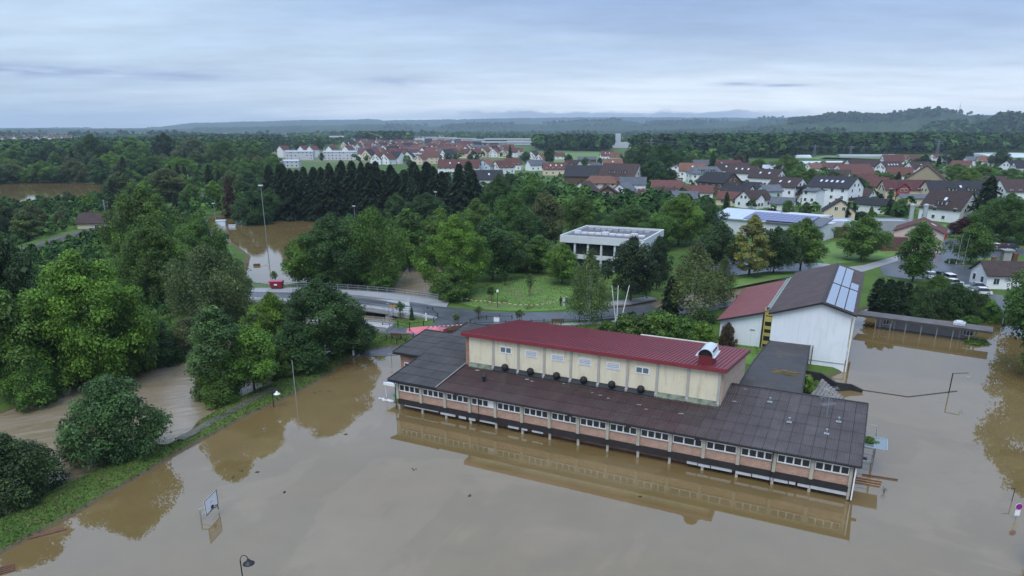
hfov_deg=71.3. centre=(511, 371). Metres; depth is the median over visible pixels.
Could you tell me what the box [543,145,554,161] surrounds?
broadleaf tree
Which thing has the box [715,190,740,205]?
house
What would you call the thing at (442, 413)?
lower window
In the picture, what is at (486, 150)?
house
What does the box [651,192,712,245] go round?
broadleaf tree
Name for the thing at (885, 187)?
house
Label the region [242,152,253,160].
broadleaf tree
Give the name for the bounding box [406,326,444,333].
road marking
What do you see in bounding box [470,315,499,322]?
post and rail
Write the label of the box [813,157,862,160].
field
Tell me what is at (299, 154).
apartment block
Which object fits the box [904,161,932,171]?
house
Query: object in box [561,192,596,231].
broadleaf tree
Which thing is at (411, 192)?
spruce tree
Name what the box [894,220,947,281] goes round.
broadleaf tree
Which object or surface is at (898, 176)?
spruce tree
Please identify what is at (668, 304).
spruce tree
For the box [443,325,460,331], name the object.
flower bed
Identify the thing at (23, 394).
broadleaf tree
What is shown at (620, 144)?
factory
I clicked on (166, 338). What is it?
broadleaf tree
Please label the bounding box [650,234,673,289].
broadleaf tree
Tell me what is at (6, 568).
drift timber
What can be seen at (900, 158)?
house
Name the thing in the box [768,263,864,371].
classroom building
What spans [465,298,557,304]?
barrier tape
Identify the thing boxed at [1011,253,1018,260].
door
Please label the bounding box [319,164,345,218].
spruce tree
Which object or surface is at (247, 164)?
broadleaf tree
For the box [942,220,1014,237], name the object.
lawn
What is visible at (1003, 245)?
parked car
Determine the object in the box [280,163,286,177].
spruce tree
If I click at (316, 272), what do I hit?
broadleaf tree
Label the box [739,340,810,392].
link building
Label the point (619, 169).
house
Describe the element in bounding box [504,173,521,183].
broadleaf tree
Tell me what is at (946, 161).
house
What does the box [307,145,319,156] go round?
house
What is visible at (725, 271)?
birch tree
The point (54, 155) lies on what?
broadleaf tree
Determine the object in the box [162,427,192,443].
water
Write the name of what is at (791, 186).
house
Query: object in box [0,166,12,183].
broadleaf tree
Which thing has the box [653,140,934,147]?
power line
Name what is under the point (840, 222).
shed
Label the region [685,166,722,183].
house
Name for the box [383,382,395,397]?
lean to
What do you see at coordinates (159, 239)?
broadleaf tree
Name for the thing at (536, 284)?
lawn
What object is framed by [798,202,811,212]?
broadleaf tree
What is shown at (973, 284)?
parked car
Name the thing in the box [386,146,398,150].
house
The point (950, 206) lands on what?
house
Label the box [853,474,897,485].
floating planks
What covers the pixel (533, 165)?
house
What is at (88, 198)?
broadleaf tree
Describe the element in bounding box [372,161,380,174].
spruce tree
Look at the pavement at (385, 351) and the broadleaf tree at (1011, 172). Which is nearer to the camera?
the pavement at (385, 351)
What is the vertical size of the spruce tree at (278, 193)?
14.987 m
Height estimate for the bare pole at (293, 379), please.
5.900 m
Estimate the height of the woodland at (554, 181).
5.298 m
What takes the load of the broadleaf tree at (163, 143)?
on the ground at (870, 275)
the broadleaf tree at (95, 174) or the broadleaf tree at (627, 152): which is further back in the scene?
the broadleaf tree at (627, 152)
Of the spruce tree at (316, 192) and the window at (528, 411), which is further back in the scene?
the spruce tree at (316, 192)
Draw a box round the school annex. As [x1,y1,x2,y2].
[716,280,785,346]
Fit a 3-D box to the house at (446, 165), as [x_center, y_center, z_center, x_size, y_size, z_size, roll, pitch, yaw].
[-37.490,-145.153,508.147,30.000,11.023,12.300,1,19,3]
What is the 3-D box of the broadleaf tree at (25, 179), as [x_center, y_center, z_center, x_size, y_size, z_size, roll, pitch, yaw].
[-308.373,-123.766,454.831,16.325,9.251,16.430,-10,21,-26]
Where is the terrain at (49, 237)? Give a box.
[16,201,201,249]
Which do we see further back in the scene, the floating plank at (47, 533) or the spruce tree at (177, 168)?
the spruce tree at (177, 168)
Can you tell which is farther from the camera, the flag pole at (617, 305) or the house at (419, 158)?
the house at (419, 158)
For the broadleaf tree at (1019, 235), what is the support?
on the ground at (870, 275)
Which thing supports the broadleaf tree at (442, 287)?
on the ground at (870, 275)
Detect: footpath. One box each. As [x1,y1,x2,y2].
[175,387,278,439]
[551,320,614,325]
[604,296,656,306]
[645,300,733,316]
[808,251,912,271]
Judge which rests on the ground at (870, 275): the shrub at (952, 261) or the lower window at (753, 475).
the shrub at (952, 261)
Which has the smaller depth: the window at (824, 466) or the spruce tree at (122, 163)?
the window at (824, 466)
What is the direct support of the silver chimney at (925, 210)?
on the ground at (870, 275)
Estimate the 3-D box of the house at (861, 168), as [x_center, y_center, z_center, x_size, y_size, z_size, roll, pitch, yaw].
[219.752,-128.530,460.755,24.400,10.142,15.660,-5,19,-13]
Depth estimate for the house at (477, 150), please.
784.85 m
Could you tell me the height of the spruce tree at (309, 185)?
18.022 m
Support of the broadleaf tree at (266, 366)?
on the ground at (870, 275)
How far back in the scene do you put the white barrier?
120.12 m
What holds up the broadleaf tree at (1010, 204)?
on the ground at (870, 275)
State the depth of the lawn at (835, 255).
191.70 m
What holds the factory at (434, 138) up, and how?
on the ground at (870, 275)
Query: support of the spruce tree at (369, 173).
on the ground at (870, 275)
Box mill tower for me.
[615,133,620,141]
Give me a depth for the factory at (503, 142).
1412.48 m
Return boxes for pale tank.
[947,228,952,235]
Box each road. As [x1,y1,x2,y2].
[251,292,658,324]
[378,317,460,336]
[700,255,807,274]
[880,239,1023,289]
[989,289,1012,314]
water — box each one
[0,181,1023,575]
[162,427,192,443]
[611,277,789,320]
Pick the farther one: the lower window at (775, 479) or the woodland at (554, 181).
the woodland at (554, 181)
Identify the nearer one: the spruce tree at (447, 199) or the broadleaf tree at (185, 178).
the spruce tree at (447, 199)
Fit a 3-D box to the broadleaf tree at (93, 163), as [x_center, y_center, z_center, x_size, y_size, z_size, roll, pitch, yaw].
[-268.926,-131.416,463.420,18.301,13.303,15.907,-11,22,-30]
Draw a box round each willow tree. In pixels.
[0,216,17,232]
[100,177,119,194]
[157,242,254,326]
[162,155,185,165]
[262,157,276,172]
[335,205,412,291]
[411,228,449,266]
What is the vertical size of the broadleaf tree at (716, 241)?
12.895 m
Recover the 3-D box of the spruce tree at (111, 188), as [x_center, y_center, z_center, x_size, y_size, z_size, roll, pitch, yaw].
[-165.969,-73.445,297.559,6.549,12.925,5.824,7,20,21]
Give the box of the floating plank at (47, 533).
[27,528,65,538]
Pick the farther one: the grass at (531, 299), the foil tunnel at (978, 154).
the foil tunnel at (978, 154)
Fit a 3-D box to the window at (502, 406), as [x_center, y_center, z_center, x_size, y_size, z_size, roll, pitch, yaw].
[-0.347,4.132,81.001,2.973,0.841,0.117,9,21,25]
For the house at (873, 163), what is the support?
on the ground at (870, 275)
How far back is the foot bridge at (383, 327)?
122.37 m
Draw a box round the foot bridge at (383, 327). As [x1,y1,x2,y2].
[244,313,394,330]
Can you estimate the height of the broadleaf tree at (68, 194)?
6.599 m
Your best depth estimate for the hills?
4974.03 m
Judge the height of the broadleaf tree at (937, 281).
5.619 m
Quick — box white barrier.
[427,324,461,330]
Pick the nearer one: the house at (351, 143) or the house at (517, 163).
the house at (517, 163)
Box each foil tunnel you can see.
[792,155,811,157]
[802,161,843,163]
[836,154,894,156]
[966,153,992,155]
[982,153,1023,156]
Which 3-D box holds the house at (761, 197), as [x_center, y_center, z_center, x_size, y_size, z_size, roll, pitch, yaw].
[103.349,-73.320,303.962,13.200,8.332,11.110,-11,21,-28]
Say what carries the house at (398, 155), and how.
on the ground at (870, 275)
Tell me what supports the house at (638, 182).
on the ground at (870, 275)
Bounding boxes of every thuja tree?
[845,203,850,217]
[866,277,885,311]
[873,284,890,312]
[884,198,893,214]
[884,278,896,304]
[885,286,902,314]
[895,279,907,314]
[905,282,913,315]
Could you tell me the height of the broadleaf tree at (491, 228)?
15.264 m
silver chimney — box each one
[908,204,920,220]
[922,204,933,217]
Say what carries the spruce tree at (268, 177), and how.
on the ground at (870, 275)
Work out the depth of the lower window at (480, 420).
82.90 m
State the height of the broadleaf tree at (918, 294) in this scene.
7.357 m
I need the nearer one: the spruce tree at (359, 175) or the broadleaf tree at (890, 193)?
the spruce tree at (359, 175)
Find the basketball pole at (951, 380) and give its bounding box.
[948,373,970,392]
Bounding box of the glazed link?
[761,276,792,345]
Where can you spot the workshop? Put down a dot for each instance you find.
(939, 230)
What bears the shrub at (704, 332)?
on the lawn at (750, 358)
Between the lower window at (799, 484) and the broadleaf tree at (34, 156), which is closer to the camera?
the lower window at (799, 484)
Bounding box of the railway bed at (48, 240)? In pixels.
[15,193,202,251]
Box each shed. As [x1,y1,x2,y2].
[577,156,596,161]
[830,218,853,226]
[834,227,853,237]
[869,218,910,237]
[874,236,907,250]
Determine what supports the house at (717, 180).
on the ground at (870, 275)
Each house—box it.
[74,211,120,228]
[276,145,290,156]
[297,145,307,149]
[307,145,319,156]
[325,145,338,150]
[341,141,348,147]
[341,145,354,150]
[348,141,355,147]
[358,149,364,156]
[361,149,374,159]
[370,153,381,164]
[381,153,395,164]
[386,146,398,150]
[391,151,404,163]
[404,151,414,162]
[412,154,426,163]
[424,147,438,150]
[424,151,439,163]
[437,159,480,174]
[439,149,455,158]
[443,145,453,148]
[458,149,471,157]
[471,149,481,157]
[475,169,503,185]
[480,159,493,169]
[481,147,490,156]
[489,148,499,156]
[493,160,514,173]
[498,149,507,157]
[503,146,513,153]
[504,158,522,169]
[511,148,519,156]
[525,159,544,170]
[526,150,539,161]
[534,153,547,161]
[542,162,568,174]
[554,152,564,158]
[565,159,582,164]
[576,180,598,193]
[586,174,617,188]
[587,162,601,164]
[597,184,617,197]
[598,163,643,176]
[599,151,613,158]
[601,158,622,164]
[609,152,622,158]
[614,182,635,192]
[619,175,646,188]
[636,188,645,194]
[650,179,682,187]
[655,186,677,191]
[666,164,678,178]
[671,189,698,199]
[674,184,713,198]
[678,162,705,181]
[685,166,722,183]
[693,159,709,165]
[696,171,742,195]
[714,163,737,171]
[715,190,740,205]
[719,160,741,162]
[720,183,755,191]
[726,165,759,180]
[734,189,770,208]
[735,162,750,165]
[741,180,762,188]
[747,168,786,184]
[756,183,783,196]
[762,164,774,168]
[767,176,807,197]
[769,195,796,210]
[797,184,806,202]
[801,188,826,210]
[804,162,822,170]
[805,175,864,206]
[820,162,842,168]
[821,198,856,219]
[829,164,874,175]
[831,168,850,175]
[843,159,880,168]
[853,197,894,213]
[856,173,879,178]
[862,188,877,197]
[866,176,890,190]
[874,161,903,172]
[876,179,924,199]
[880,154,904,164]
[885,166,913,179]
[895,191,926,205]
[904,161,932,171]
[907,155,920,161]
[918,189,978,222]
[920,180,985,197]
[929,154,939,162]
[936,155,950,163]
[951,160,971,167]
[963,156,977,165]
[968,256,1023,288]
[975,156,992,165]
[977,175,1007,180]
[988,157,1002,167]
[996,179,1023,199]
[998,160,1021,170]
[1009,161,1023,170]
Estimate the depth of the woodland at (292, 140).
1349.43 m
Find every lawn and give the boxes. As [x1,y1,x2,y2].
[452,276,587,310]
[715,340,763,363]
[723,274,793,288]
[819,239,897,263]
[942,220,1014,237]
[957,258,990,263]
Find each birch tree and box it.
[563,246,614,328]
[660,241,734,316]
[707,255,737,307]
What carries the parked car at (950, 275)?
on the road at (962, 272)
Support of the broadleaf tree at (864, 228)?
on the lawn at (835, 255)
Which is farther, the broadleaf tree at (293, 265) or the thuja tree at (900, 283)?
the broadleaf tree at (293, 265)
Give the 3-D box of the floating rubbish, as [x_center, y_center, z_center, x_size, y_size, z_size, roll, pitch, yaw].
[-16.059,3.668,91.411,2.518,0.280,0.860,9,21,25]
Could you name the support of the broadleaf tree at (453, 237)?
on the ground at (870, 275)
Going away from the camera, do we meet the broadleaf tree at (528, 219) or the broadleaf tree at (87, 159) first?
the broadleaf tree at (528, 219)
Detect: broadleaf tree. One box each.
[0,145,29,162]
[0,158,20,169]
[0,162,27,182]
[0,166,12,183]
[0,201,18,223]
[0,234,41,302]
[0,248,162,392]
[0,287,44,387]
[0,354,67,412]
[0,431,70,517]
[1,293,91,374]
[8,210,44,240]
[10,198,19,207]
[11,203,48,228]
[14,170,36,182]
[20,151,44,162]
[21,158,33,166]
[27,160,61,182]
[34,194,43,201]
[35,141,64,160]
[38,197,54,206]
[46,170,68,182]
[47,151,63,164]
[52,211,65,223]
[53,373,173,471]
[58,158,89,182]
[58,205,70,215]
[61,190,75,201]
[65,342,143,384]
[70,133,111,159]
[81,155,93,168]
[81,193,97,207]
[85,165,109,183]
[86,158,110,171]
[86,286,161,373]
[92,185,199,266]
[98,151,126,168]
[100,193,121,212]
[101,171,136,192]
[102,166,137,184]
[109,216,191,304]
[110,157,131,171]
[112,136,152,159]
[120,180,138,194]
[121,152,135,162]
[124,161,148,183]
[125,168,144,181]
[131,318,187,370]
[132,154,165,176]
[138,180,155,194]
[146,167,186,200]
[146,170,169,192]
[149,132,183,157]
[160,153,167,162]
[164,156,198,175]
[168,316,217,362]
[170,137,210,157]
[174,211,231,271]
[177,173,198,187]
[178,183,202,203]
[183,172,198,184]
[183,305,258,396]
[188,151,203,162]
[189,358,241,410]
[190,161,201,174]
[196,165,205,176]
[200,160,228,181]
[201,139,241,162]
[202,151,218,163]
[203,180,223,201]
[212,324,280,390]
[215,269,254,315]
[218,170,241,192]
[228,157,263,178]
[228,190,273,225]
[232,156,241,171]
[234,180,256,195]
[235,168,260,183]
[237,140,272,158]
[237,291,296,349]
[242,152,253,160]
[251,158,265,174]
[252,155,263,161]
[258,144,272,156]
[259,187,284,219]
[270,156,285,167]
[270,345,298,380]
[271,320,330,374]
[274,141,292,151]
[275,278,373,356]
[280,232,332,285]
[292,141,308,149]
[296,211,368,285]
[307,259,354,289]
[313,137,324,149]
[318,152,323,160]
[324,222,385,265]
[337,308,378,353]
[355,264,397,290]
[383,192,410,218]
[386,208,431,269]
[404,192,451,219]
[409,214,495,287]
[424,206,462,257]
[428,266,472,302]
[442,152,452,158]
[456,197,490,256]
[469,215,529,280]
[477,173,516,222]
[485,193,537,241]
[502,231,529,273]
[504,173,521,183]
[504,205,546,259]
[516,172,547,208]
[519,151,530,161]
[520,234,553,272]
[529,189,565,244]
[542,243,580,283]
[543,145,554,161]
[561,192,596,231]
[564,154,572,161]
[581,157,588,164]
[594,211,607,224]
[596,204,652,227]
[597,234,661,299]
[619,149,635,163]
[624,142,655,168]
[637,212,682,245]
[640,157,666,182]
[645,143,684,174]
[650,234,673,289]
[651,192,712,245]
[662,168,681,179]
[673,149,693,164]
[685,154,698,159]
[691,199,729,238]
[696,219,743,269]
[700,154,711,159]
[716,154,728,159]
[726,214,775,274]
[732,154,745,162]
[750,158,769,167]
[753,225,805,272]
[770,154,805,173]
[781,200,794,212]
[784,216,828,268]
[786,165,806,177]
[794,168,821,182]
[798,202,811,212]
[825,170,843,175]
[830,214,895,259]
[850,174,874,188]
[855,211,867,219]
[881,173,900,179]
[887,190,894,198]
[890,198,909,216]
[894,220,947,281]
[897,299,921,316]
[905,284,927,317]
[917,154,932,162]
[920,288,951,319]
[921,274,953,295]
[931,282,977,319]
[938,163,969,179]
[941,146,973,162]
[945,222,1000,262]
[946,218,975,235]
[949,290,991,319]
[954,168,988,180]
[959,315,982,325]
[960,164,1005,177]
[965,192,1023,240]
[968,300,1006,324]
[972,207,1012,227]
[983,314,1003,324]
[986,149,1012,164]
[993,168,1020,178]
[999,268,1023,332]
[1001,280,1023,364]
[1009,170,1023,178]
[1012,216,1023,244]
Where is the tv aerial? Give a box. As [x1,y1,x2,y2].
[818,386,840,417]
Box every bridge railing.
[250,282,445,300]
[251,294,422,315]
[281,308,394,323]
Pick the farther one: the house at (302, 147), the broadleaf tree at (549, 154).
the house at (302, 147)
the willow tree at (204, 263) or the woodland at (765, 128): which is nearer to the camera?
the willow tree at (204, 263)
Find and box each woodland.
[0,129,356,139]
[0,136,274,159]
[0,157,286,217]
[0,191,205,258]
[0,235,246,361]
[159,132,283,146]
[274,135,356,144]
[286,132,629,141]
[314,205,547,279]
[351,141,507,160]
[355,130,414,140]
[383,116,789,129]
[413,124,790,137]
[448,171,656,188]
[497,178,714,215]
[530,133,615,150]
[627,132,800,157]
[630,145,718,162]
[689,158,1023,216]
[714,131,1010,134]
[787,106,982,124]
[789,130,1023,153]
[792,123,1023,133]
[919,110,1023,131]
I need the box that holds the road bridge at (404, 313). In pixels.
[249,297,409,318]
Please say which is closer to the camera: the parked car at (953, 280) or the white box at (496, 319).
the white box at (496, 319)
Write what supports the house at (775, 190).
on the ground at (870, 275)
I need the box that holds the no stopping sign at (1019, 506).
[1014,503,1022,519]
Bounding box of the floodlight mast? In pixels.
[258,185,269,265]
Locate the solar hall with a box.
[718,208,835,240]
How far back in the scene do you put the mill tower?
1222.06 m
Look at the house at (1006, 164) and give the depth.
543.31 m
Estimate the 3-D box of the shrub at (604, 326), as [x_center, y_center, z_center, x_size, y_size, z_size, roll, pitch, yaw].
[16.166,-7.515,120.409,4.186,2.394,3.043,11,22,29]
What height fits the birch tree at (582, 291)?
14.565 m
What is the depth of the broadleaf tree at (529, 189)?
250.23 m
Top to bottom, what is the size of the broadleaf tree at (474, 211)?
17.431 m
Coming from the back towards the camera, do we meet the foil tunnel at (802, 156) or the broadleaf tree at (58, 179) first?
the foil tunnel at (802, 156)
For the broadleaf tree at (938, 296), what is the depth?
129.90 m
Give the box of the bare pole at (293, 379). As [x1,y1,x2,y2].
[292,362,295,395]
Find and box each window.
[399,384,418,393]
[405,405,438,411]
[422,388,442,398]
[440,412,455,416]
[446,393,467,402]
[471,397,493,407]
[480,420,494,423]
[497,402,519,412]
[500,346,511,353]
[524,407,547,418]
[525,350,536,357]
[551,354,563,361]
[551,412,575,423]
[578,358,590,365]
[580,417,605,428]
[606,362,619,370]
[610,423,636,434]
[635,366,649,374]
[641,429,668,440]
[673,434,702,447]
[687,461,697,464]
[698,463,709,467]
[706,441,736,453]
[711,466,731,471]
[736,471,750,476]
[741,447,772,460]
[752,474,771,480]
[774,478,787,483]
[777,454,810,467]
[797,483,809,487]
[810,485,846,495]
[814,461,849,474]
[883,320,892,324]
[962,330,973,335]
[993,278,999,284]
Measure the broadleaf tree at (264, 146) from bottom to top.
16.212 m
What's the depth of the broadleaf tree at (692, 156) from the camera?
537.86 m
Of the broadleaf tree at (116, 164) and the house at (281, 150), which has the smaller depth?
the broadleaf tree at (116, 164)
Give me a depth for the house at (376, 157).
644.79 m
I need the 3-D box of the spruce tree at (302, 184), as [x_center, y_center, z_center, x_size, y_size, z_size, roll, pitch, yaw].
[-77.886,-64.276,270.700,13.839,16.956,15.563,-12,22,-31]
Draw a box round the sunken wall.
[863,390,955,396]
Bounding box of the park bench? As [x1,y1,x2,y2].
[390,333,401,338]
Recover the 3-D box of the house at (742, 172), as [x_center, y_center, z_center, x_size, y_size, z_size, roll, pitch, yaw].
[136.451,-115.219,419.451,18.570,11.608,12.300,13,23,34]
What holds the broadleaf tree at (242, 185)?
on the ground at (870, 275)
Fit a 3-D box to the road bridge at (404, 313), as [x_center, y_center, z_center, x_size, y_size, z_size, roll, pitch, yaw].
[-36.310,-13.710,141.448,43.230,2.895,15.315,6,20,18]
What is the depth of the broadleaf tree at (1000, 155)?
590.49 m
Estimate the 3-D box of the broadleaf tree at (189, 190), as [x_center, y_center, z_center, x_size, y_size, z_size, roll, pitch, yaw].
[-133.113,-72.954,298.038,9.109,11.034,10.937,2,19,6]
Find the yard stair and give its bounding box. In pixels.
[806,370,862,398]
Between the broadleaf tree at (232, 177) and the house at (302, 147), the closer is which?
the broadleaf tree at (232, 177)
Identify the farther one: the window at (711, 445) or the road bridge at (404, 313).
the road bridge at (404, 313)
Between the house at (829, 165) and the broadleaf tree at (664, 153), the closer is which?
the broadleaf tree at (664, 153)
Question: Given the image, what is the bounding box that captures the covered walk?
[857,310,993,340]
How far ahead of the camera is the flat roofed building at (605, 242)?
172.02 m
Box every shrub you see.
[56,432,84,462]
[595,320,613,331]
[606,311,650,334]
[637,309,681,339]
[668,314,696,341]
[692,320,718,342]
[693,306,718,324]
[718,322,737,346]
[803,373,820,393]
[944,258,958,263]
[963,338,991,345]
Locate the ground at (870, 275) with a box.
[0,133,1023,554]
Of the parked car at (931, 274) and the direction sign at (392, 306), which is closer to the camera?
the direction sign at (392, 306)
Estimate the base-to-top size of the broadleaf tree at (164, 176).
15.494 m
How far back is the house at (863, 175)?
386.09 m
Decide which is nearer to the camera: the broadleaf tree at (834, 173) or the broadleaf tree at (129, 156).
the broadleaf tree at (834, 173)
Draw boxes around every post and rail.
[382,323,413,343]
[394,307,437,326]
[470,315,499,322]
[474,315,621,322]
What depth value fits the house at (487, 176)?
401.13 m
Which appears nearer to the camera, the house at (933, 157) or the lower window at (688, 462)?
the lower window at (688, 462)
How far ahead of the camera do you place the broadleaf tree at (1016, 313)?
99.14 m
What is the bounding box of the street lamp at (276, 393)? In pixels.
[272,388,279,406]
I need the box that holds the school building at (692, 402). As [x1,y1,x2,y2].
[387,319,887,500]
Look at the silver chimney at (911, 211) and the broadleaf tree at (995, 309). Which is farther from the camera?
the silver chimney at (911, 211)
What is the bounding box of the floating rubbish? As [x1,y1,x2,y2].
[378,397,393,401]
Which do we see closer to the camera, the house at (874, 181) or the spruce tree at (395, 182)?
the spruce tree at (395, 182)
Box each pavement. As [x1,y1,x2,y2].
[248,297,437,319]
[251,287,448,306]
[359,346,397,355]
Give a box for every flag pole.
[611,285,615,322]
[616,285,618,324]
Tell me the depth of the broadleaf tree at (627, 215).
211.84 m
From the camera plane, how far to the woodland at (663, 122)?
5212.42 m
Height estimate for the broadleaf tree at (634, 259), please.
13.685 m
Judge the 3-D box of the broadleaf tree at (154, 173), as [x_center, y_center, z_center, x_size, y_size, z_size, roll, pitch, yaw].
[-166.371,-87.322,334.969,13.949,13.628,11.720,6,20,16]
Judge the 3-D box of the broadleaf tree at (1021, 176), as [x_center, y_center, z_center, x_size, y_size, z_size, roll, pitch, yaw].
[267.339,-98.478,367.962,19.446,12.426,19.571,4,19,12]
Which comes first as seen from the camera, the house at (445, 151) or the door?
the door
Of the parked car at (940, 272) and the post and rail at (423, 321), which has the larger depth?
the parked car at (940, 272)
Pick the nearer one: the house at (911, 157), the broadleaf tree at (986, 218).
the broadleaf tree at (986, 218)
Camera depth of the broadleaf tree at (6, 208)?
239.61 m
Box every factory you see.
[426,137,456,139]
[450,138,475,140]
[462,139,507,144]
[484,138,531,144]
[613,142,630,147]
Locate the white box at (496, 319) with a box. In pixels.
[494,317,499,321]
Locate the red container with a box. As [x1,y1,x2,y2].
[268,280,283,288]
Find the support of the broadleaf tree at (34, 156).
on the ground at (870, 275)
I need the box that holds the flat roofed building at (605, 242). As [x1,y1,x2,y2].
[560,225,663,272]
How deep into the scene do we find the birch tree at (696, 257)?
127.15 m
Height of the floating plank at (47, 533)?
0.130 m
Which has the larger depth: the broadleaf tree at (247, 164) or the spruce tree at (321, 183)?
the broadleaf tree at (247, 164)
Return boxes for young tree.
[270,271,277,279]
[395,301,404,318]
[451,312,461,324]
[474,306,482,315]
[486,286,495,300]
[501,271,508,284]
[515,309,524,318]
[524,274,535,296]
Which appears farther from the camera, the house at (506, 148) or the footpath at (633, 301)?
the house at (506, 148)
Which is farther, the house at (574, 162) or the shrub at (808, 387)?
the house at (574, 162)
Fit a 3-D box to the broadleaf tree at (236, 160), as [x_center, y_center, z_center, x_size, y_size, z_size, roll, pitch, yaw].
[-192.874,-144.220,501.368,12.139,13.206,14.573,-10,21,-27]
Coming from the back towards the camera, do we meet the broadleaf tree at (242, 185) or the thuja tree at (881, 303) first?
the broadleaf tree at (242, 185)
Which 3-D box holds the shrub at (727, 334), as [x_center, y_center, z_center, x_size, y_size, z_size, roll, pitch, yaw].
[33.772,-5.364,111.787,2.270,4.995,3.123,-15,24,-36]
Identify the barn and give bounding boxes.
[563,165,601,183]
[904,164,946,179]
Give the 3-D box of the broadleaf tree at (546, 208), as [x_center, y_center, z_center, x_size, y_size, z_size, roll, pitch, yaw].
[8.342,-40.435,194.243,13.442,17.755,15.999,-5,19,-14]
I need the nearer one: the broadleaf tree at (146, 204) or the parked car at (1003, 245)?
the broadleaf tree at (146, 204)
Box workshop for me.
[893,217,947,252]
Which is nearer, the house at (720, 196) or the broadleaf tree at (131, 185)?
the house at (720, 196)
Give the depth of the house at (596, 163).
528.59 m
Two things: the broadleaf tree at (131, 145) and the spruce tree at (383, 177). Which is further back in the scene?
the broadleaf tree at (131, 145)
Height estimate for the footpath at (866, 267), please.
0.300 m
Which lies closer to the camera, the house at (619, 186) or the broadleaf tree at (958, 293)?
the broadleaf tree at (958, 293)
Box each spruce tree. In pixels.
[40,152,45,161]
[68,150,74,159]
[108,179,116,193]
[119,156,126,167]
[172,193,180,212]
[174,164,181,174]
[202,165,219,201]
[215,171,223,190]
[220,176,237,218]
[259,164,274,192]
[271,164,288,219]
[271,184,286,220]
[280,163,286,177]
[280,169,304,220]
[292,179,308,219]
[293,169,299,179]
[297,166,307,182]
[299,177,323,220]
[304,182,326,221]
[308,167,317,182]
[315,166,324,185]
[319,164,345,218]
[320,177,334,214]
[336,159,346,197]
[337,168,360,216]
[338,177,359,217]
[346,160,356,173]
[351,161,368,217]
[355,162,385,217]
[360,163,385,213]
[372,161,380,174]
[377,170,388,215]
[379,179,392,217]
[385,164,396,180]
[386,172,401,209]
[394,169,411,212]
[403,176,419,211]
[407,161,420,176]
[409,306,415,320]
[411,172,423,211]
[413,166,424,199]
[420,161,431,191]
[427,169,444,208]
[436,171,449,200]
[442,183,450,197]
[442,183,465,216]
[445,172,451,182]
[447,163,472,214]
[463,169,483,220]
[464,161,472,173]
[507,145,512,157]
[658,276,682,316]
[708,151,716,165]
[722,192,729,208]
[744,151,749,162]
[868,206,873,216]
[894,171,901,179]
[935,156,941,166]
[966,175,1003,222]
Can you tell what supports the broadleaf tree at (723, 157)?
on the ground at (870, 275)
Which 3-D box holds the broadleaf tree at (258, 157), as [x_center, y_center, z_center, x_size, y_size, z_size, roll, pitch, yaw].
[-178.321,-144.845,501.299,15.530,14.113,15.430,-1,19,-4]
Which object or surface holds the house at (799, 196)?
on the ground at (870, 275)
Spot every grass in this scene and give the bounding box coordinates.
[0,333,409,548]
[395,272,760,354]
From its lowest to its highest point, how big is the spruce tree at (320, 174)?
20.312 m
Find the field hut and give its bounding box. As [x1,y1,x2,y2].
[215,220,226,225]
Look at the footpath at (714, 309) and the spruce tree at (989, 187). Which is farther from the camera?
the spruce tree at (989, 187)
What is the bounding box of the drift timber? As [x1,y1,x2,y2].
[0,563,14,574]
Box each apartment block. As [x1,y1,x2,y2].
[279,160,300,167]
[285,150,314,159]
[323,151,357,159]
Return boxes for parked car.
[923,271,936,278]
[936,271,946,274]
[944,273,956,278]
[949,278,963,283]
[964,281,987,288]
[970,286,992,295]
[995,243,1010,248]
[1004,243,1019,249]
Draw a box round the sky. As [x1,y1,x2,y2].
[0,0,1023,127]
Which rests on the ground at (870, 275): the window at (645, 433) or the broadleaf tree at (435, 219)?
the broadleaf tree at (435, 219)
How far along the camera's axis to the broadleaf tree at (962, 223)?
221.06 m
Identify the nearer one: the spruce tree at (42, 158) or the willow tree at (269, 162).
the willow tree at (269, 162)
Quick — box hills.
[0,112,1021,136]
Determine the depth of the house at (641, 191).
314.52 m
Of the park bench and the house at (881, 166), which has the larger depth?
the house at (881, 166)
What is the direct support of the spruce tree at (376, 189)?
on the ground at (870, 275)
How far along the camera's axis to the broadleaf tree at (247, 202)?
255.35 m
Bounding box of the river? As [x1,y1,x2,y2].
[0,257,469,515]
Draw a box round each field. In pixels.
[552,152,624,163]
[806,155,880,159]
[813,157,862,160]
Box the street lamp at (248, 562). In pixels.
[240,555,254,575]
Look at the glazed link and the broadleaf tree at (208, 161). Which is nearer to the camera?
the glazed link
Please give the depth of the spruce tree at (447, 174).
314.26 m
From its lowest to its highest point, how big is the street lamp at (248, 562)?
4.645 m
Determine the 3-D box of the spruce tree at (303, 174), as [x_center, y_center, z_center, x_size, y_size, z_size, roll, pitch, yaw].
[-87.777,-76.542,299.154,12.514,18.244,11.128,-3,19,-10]
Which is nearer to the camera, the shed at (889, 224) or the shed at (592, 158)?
the shed at (889, 224)
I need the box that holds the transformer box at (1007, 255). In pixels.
[999,249,1018,260]
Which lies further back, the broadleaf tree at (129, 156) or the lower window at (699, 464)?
the broadleaf tree at (129, 156)
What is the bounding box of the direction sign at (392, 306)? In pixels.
[389,303,395,319]
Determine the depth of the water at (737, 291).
147.47 m
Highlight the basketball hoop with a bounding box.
[199,490,218,519]
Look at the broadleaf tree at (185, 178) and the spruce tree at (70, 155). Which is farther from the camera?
the spruce tree at (70, 155)
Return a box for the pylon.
[935,140,943,153]

